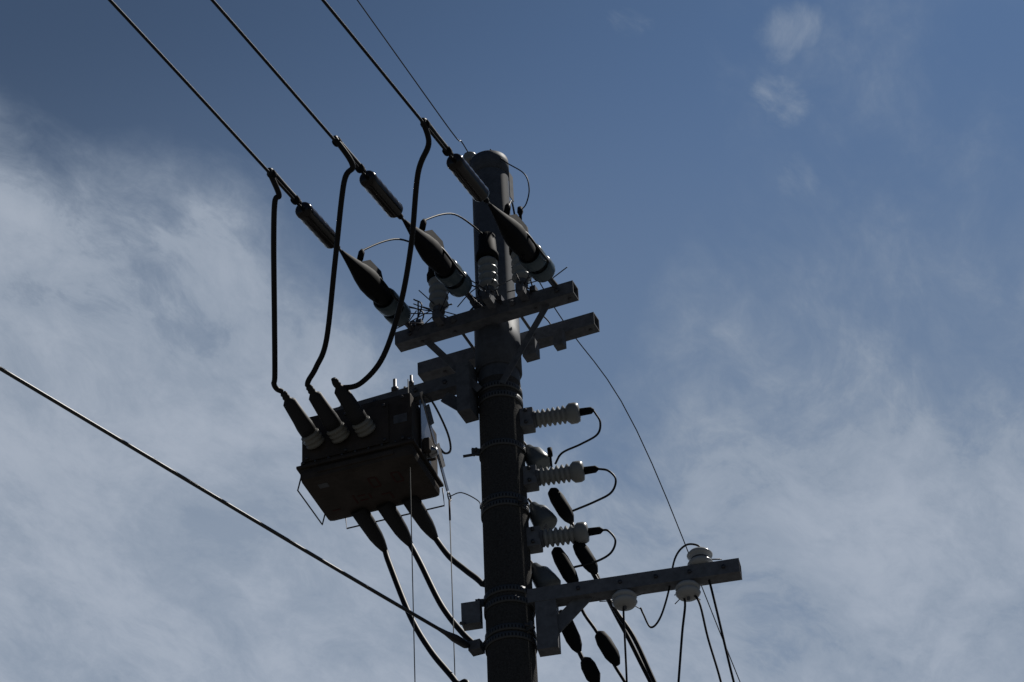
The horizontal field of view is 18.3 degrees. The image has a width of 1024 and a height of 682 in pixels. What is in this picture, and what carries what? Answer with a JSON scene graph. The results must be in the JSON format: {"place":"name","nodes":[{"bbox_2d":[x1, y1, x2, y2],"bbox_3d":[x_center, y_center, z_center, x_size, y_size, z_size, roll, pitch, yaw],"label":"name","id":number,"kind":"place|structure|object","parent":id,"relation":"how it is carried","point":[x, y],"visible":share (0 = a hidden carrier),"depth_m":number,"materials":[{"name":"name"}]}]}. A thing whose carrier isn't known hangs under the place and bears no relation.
{"place":"outdoors","nodes":[
{"label":"outdoors","id":0,"kind":"place"},
{"bbox_2d":[0,0,1023,681],"label":"sky","id":1,"kind":"structure","parent":0,"point":[792,231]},
{"bbox_3d":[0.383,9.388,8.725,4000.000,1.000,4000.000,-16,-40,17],"label":"ground","id":2,"kind":"structure","parent":0,"visible":0},
{"bbox_2d":[470,150,537,681],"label":"utility pole","id":3,"kind":"object","parent":2,"relation":"on","point":[507,554],"visible":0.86,"depth_m":15.35,"materials":[{"name":"concrete"}]},
{"bbox_2d":[0,366,484,656],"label":"guy wire","id":4,"kind":"object","parent":3,"relation":"attached to","point":[476,647],"visible":1,"depth_m":13.98,"materials":[{"name":"grey metal"}]},
{"bbox_2d":[333,280,599,423],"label":"crossarms","id":5,"kind":"object","parent":3,"relation":"attached to","point":[499,336],"visible":0.91,"depth_m":15.90,"materials":[{"name":"metal"}]},
{"bbox_2d":[108,0,567,391],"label":"power lines","id":6,"kind":"object","parent":5,"relation":"attached to","point":[447,274],"visible":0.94,"depth_m":15.53,"materials":[{"name":"metal"}]},
{"bbox_2d":[267,118,514,393],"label":"jumper cables","id":7,"kind":"object","parent":6,"relation":"on","point":[350,157],"visible":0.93,"depth_m":15.05,"materials":[{"name":"black rubber"}]},
{"bbox_2d":[281,378,451,551],"bbox_3d":[-0.711,0.526,15.771,0.710,0.686,0.883,-16,-40,17],"label":"pole switch","id":8,"kind":"object","parent":5,"relation":"hanging from","point":[358,461],"visible":0.99,"depth_m":15.65,"materials":[{"name":"paint"}]},
{"bbox_2d":[383,537,484,681],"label":"electrical cables","id":9,"kind":"object","parent":8,"relation":"hanging from","point":[441,664],"visible":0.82,"depth_m":15.51,"materials":[{"name":"black plastic"}]},
{"bbox_2d":[391,375,480,681],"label":"pull ropes","id":10,"kind":"object","parent":8,"relation":"hanging from","point":[410,383],"visible":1,"depth_m":15.46,"materials":[{"name":"grey metal"}]},
{"bbox_2d":[463,380,536,655],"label":"pole bands","id":11,"kind":"object","parent":3,"relation":"attached to","point":[519,500],"visible":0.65,"depth_m":15.26,"materials":[{"name":"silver metal"}]},
{"bbox_2d":[357,0,739,681],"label":"ground wire","id":12,"kind":"object","parent":3,"relation":"attached to","point":[467,156],"visible":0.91,"depth_m":16.73,"materials":[{"name":"metal"}]},
{"bbox_2d":[519,402,616,567],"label":"insulators","id":13,"kind":"object","parent":3,"relation":"attached to","point":[534,479],"visible":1,"depth_m":15.40,"materials":[{"name":"ceramic"}]},
{"bbox_2d":[524,441,656,681],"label":"cable terminations","id":14,"kind":"object","parent":3,"relation":"attached to","point":[543,517],"visible":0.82,"depth_m":15.11,"materials":[{"name":"black rubber"}]},
{"bbox_2d":[459,547,741,656],"bbox_3d":[0.420,1.236,14.902,1.332,0.438,0.174,-8,-38,7],"label":"arm","id":15,"kind":"object","parent":3,"relation":"attached to","point":[701,568],"visible":1,"depth_m":14.88},
{"bbox_2d":[622,543,734,681],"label":"voltage wires","id":16,"kind":"object","parent":15,"relation":"attached to","point":[705,628],"visible":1,"depth_m":14.73,"materials":[{"name":"black rubber"}]}
]}

